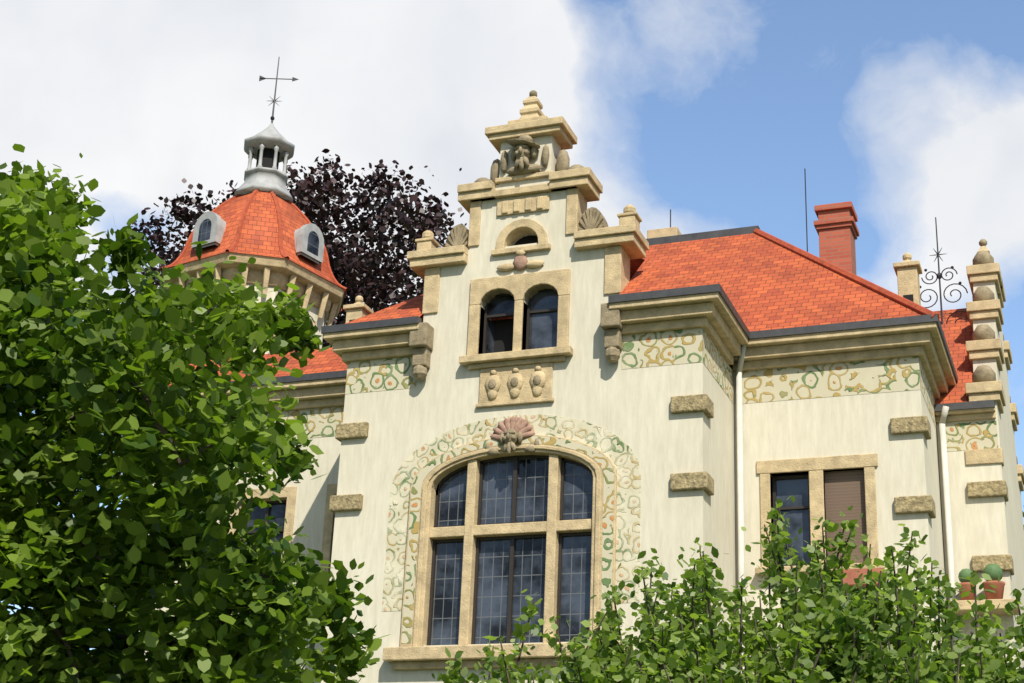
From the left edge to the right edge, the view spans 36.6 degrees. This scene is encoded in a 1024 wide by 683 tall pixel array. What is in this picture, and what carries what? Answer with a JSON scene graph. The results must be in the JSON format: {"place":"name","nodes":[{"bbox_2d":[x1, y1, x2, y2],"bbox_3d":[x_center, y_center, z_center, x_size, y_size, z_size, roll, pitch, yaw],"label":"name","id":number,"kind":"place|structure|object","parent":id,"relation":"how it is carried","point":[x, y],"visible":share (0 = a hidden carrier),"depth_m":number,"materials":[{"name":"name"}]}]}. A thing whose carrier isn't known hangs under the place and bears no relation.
{"place":"outdoors","nodes":[
{"label":"outdoors","id":0,"kind":"place"},
{"bbox_2d":[0,144,390,682],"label":"linden","id":1,"kind":"object","parent":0,"point":[57,332],"depth_m":9.32,"materials":[{"name":"green plant"}]},
{"bbox_2d":[117,149,466,357],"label":"beech","id":2,"kind":"object","parent":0,"point":[355,271],"depth_m":45.33,"materials":[{"name":"purple plant"}]},
{"bbox_2d":[0,0,1023,649],"label":"sky","id":3,"kind":"structure","parent":0,"point":[712,113],"materials":[{"name":"blue"}]},
{"bbox_2d":[432,495,1023,682],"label":"shrub","id":4,"kind":"object","parent":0,"point":[838,621],"depth_m":12.76,"materials":[{"name":"green plant"}]},
{"label":"ground","id":5,"kind":"structure","parent":0,"visible":0},
{"bbox_2d":[139,436,340,682],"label":"wall","id":6,"kind":"structure","parent":5,"relation":"on","point":[310,504],"depth_m":26.88,"materials":[{"name":"paint"}]},
{"bbox_2d":[185,283,324,353],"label":"tower","id":7,"kind":"structure","parent":5,"relation":"on","point":[313,311],"depth_m":36.43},
{"bbox_2d":[163,252,343,338],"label":"turret cornice","id":8,"kind":"structure","parent":7,"relation":"attached to","point":[325,296],"depth_m":36.08,"materials":[{"name":"beige stone"}]},
{"bbox_2d":[162,191,345,309],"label":"tower roof","id":9,"kind":"structure","parent":7,"relation":"on","point":[259,235],"depth_m":36.73,"materials":[{"name":"orange tile"}]},
{"bbox_2d":[191,211,323,264],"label":"dormers","id":10,"kind":"object","parent":7,"relation":"on","point":[218,227],"visible":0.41,"depth_m":36.76,"materials":[{"name":"metal"}]},
{"bbox_2d":[198,219,318,255],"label":"dormer windows","id":11,"kind":"structure","parent":10,"relation":"attached to","point":[205,232],"depth_m":36.75,"materials":[{"name":"glass"}]},
{"bbox_2d":[234,123,294,202],"bbox_3d":[-6.135,-4.513,38.929,1.539,2.180,1.539,-6,-22,20],"label":"lantern","id":12,"kind":"object","parent":7,"relation":"on","point":[261,178],"depth_m":38.52,"materials":[{"name":"grey metal"}]},
{"bbox_2d":[321,135,710,682],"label":"front wall","id":13,"kind":"structure","parent":5,"relation":"on","point":[630,408],"depth_m":23.84,"materials":[{"name":"paint"}]},
{"bbox_2d":[382,414,640,611],"bbox_3d":[-0.017,2.509,23.220,4.040,2.960,0.014,-6,-22,20],"label":"painted arch border","id":14,"kind":"object","parent":13,"relation":"attached to","point":[617,451],"visible":0.96,"depth_m":23.40,"materials":[{"name":"beige paint"}]},
{"bbox_2d":[490,416,534,440],"bbox_3d":[0.013,1.382,23.601,0.745,0.538,0.097,-6,-22,20],"label":"shell ornament","id":15,"kind":"object","parent":13,"relation":"attached to","point":[520,424],"visible":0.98,"depth_m":23.60,"materials":[{"name":"pink stone"}]},
{"bbox_2d":[493,235,537,352],"bbox_3d":[0.084,-0.687,24.864,0.960,2.190,0.100,-6,-22,20],"label":"open window","id":16,"kind":"structure","parent":13,"relation":"attached to","point":[503,337],"depth_m":24.80,"materials":[{"name":"black"}]},
{"bbox_2d":[486,291,557,352],"bbox_3d":[0.254,-0.192,24.670,1.320,1.140,0.410,-6,-22,20],"label":"glass","id":17,"kind":"object","parent":13,"relation":"on","point":[543,330],"visible":0.47,"depth_m":24.47,"materials":[{"name":"glass"}]},
{"bbox_2d":[242,289,810,645],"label":"frames","id":18,"kind":"structure","parent":13,"relation":"on","point":[516,458],"depth_m":23.39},
{"bbox_2d":[245,478,809,565],"bbox_3d":[-0.076,3.154,25.518,10.040,1.600,0.001,-6,-22,20],"label":"glass","id":19,"kind":"object","parent":18,"relation":"attached to","point":[786,489],"visible":0.27,"depth_m":23.98,"materials":[{"name":"glass"}]},
{"bbox_2d":[710,372,735,651],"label":"projecting wall","id":20,"kind":"structure","parent":5,"relation":"on","point":[723,477],"depth_m":23.44,"materials":[{"name":"paint"}]},
{"bbox_2d":[734,366,948,673],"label":"wall","id":21,"kind":"structure","parent":5,"relation":"on","point":[908,464],"depth_m":23.82,"materials":[{"name":"paint"}]},
{"bbox_2d":[228,96,1023,669],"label":"trim","id":22,"kind":"structure","parent":21,"relation":"attached to","point":[624,242],"depth_m":24.00,"materials":[{"name":"stone"}]},
{"bbox_2d":[401,436,613,642],"bbox_3d":[-0.056,2.892,23.012,3.260,3.095,0.014,-6,-22,20],"label":"surround ornament","id":23,"kind":"object","parent":22,"relation":"attached to","point":[608,508],"visible":0.96,"depth_m":23.19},
{"bbox_2d":[431,458,592,644],"bbox_3d":[0.016,3.128,23.144,2.620,2.955,0.001,-6,-22,20],"label":"glass","id":24,"kind":"object","parent":22,"relation":"attached to","point":[494,561],"visible":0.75,"depth_m":23.13,"materials":[{"name":"clear glass"}]},
{"bbox_2d":[485,366,545,400],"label":"ornaments","id":25,"kind":"object","parent":22,"relation":"attached to","point":[514,392],"visible":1,"depth_m":23.85,"materials":[{"name":"stone"}]},
{"bbox_2d":[488,375,540,389],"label":"carved ornament bosses","id":26,"kind":"object","parent":25,"relation":"attached to","point":[514,382],"visible":1,"depth_m":23.85,"materials":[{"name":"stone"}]},
{"bbox_2d":[485,135,548,455],"bbox_3d":[0.079,-0.818,24.364,0.920,5.465,0.372,-6,-22,20],"label":"carved ornament","id":27,"kind":"object","parent":22,"relation":"attached to","point":[526,147],"visible":1,"depth_m":25.11,"materials":[{"name":"stone"}]},
{"bbox_2d":[496,250,543,270],"bbox_3d":[0.134,-1.301,24.643,0.820,0.340,0.105,-6,-22,20],"label":"carved relief ornament","id":28,"kind":"object","parent":22,"relation":"on","point":[529,264],"visible":1,"depth_m":24.63,"materials":[{"name":"stone"}]},
{"bbox_2d":[513,255,527,269],"bbox_3d":[0.131,-1.255,24.623,0.260,0.280,0.100,-6,-22,20],"label":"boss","id":29,"kind":"object","parent":22,"relation":"on","point":[520,262],"visible":1,"depth_m":24.58,"materials":[{"name":"pink stone"}]},
{"bbox_2d":[445,207,607,249],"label":"shells","id":30,"kind":"object","parent":22,"relation":"on","point":[592,218],"visible":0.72,"depth_m":24.59,"materials":[{"name":"stone"}]},
{"bbox_2d":[267,328,997,451],"bbox_3d":[0.203,0.997,25.244,14.934,0.950,3.547,-2,-22,13],"label":"frieze","id":31,"kind":"object","parent":22,"relation":"on","point":[663,348],"visible":0.8,"depth_m":24.36,"materials":[{"name":"beige paint"}]},
{"bbox_2d":[474,90,1017,464],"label":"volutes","id":32,"kind":"object","parent":22,"relation":"on","point":[983,373],"visible":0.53,"depth_m":25.96,"materials":[{"name":"stone"}]},
{"bbox_2d":[824,470,867,562],"bbox_3d":[5.075,2.675,23.506,0.620,1.470,0.040,-6,-22,20],"label":"shutter","id":33,"kind":"object","parent":22,"relation":"attached to","point":[844,490],"visible":0.64,"depth_m":23.57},
{"bbox_2d":[843,568,884,586],"bbox_3d":[5.174,3.464,22.756,0.600,0.230,0.160,-6,-22,20],"label":"flowerbox","id":34,"kind":"object","parent":22,"relation":"attached to","point":[851,574],"visible":0.36,"depth_m":22.73,"materials":[{"name":"ceramic"}]},
{"bbox_2d":[959,580,1004,599],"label":"flower pots","id":35,"kind":"object","parent":22,"relation":"on","point":[998,593],"visible":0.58,"depth_m":23.80,"materials":[{"name":"ceramic"}]},
{"bbox_2d":[958,564,1002,582],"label":"potted plants","id":36,"kind":"object","parent":35,"relation":"on","point":[994,571],"visible":0.73,"depth_m":23.90,"materials":[{"name":"green plant"}]},
{"bbox_2d":[329,394,1013,574],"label":"quoins","id":37,"kind":"object","parent":21,"relation":"attached to","point":[704,480],"visible":0.77,"depth_m":23.47,"materials":[{"name":"beige stone"}]},
{"bbox_2d":[736,345,958,677],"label":"pipes","id":38,"kind":"object","parent":21,"relation":"attached to","point":[945,480],"visible":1,"depth_m":24.47,"materials":[{"name":"white metal"}]},
{"bbox_2d":[936,420,988,665],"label":"side wall","id":39,"kind":"structure","parent":5,"relation":"on","point":[966,528],"depth_m":24.74,"materials":[{"name":"paint"}]},
{"bbox_2d":[201,292,995,422],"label":"cornice","id":40,"kind":"structure","parent":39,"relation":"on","point":[711,315],"depth_m":24.31,"materials":[{"name":"stone"}]},
{"bbox_2d":[409,303,622,380],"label":"consoles","id":41,"kind":"object","parent":40,"relation":"attached to","point":[421,338],"visible":1,"depth_m":24.37,"materials":[{"name":"stone"}]},
{"bbox_2d":[168,233,972,403],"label":"roofs","id":42,"kind":"structure","parent":40,"relation":"on","point":[765,284],"depth_m":26.38,"materials":[{"name":"orange tile"}]},
{"bbox_2d":[161,189,938,365],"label":"ridge caps","id":43,"kind":"object","parent":42,"relation":"on","point":[903,301],"visible":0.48,"depth_m":28.51,"materials":[{"name":"red tile"}]},
{"bbox_2d":[259,57,967,324],"bbox_3d":[0.655,-3.806,33.480,17.573,10.750,1.984,-10,-24,29],"label":"ironwork","id":44,"kind":"object","parent":42,"relation":"on","point":[938,274],"visible":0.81,"depth_m":28.77,"materials":[{"name":"metal"}]},
{"bbox_2d":[343,227,921,322],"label":"chimneys","id":45,"kind":"object","parent":42,"relation":"on","point":[908,271],"visible":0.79,"depth_m":25.38,"materials":[{"name":"stone"}]},
{"bbox_2d":[349,294,913,321],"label":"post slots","id":46,"kind":"object","parent":45,"relation":"attached to","point":[909,297],"visible":0.14,"depth_m":25.14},
{"bbox_2d":[646,226,759,245],"bbox_3d":[4.093,-1.303,31.136,2.560,0.220,3.760,-6,-22,20],"label":"ridge cap","id":47,"kind":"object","parent":42,"relation":"on","point":[702,235],"visible":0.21,"depth_m":29.45,"materials":[{"name":"grey metal"}]},
{"bbox_2d":[814,201,858,274],"bbox_3d":[6.495,-1.734,30.912,0.780,1.920,0.780,-6,-22,20],"label":"chimney","id":48,"kind":"object","parent":42,"relation":"on","point":[836,228],"visible":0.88,"depth_m":30.76,"materials":[{"name":"brick"}]},
{"bbox_2d":[168,284,994,411],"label":"gutters","id":49,"kind":"object","parent":40,"relation":"on","point":[684,291],"visible":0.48,"depth_m":24.32,"materials":[{"name":"grey metal"}]},
{"bbox_2d":[973,281,1023,680],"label":"corner wall","id":50,"kind":"structure","parent":5,"relation":"on","point":[1002,529],"depth_m":25.62,"materials":[{"name":"paint"}]}
]}

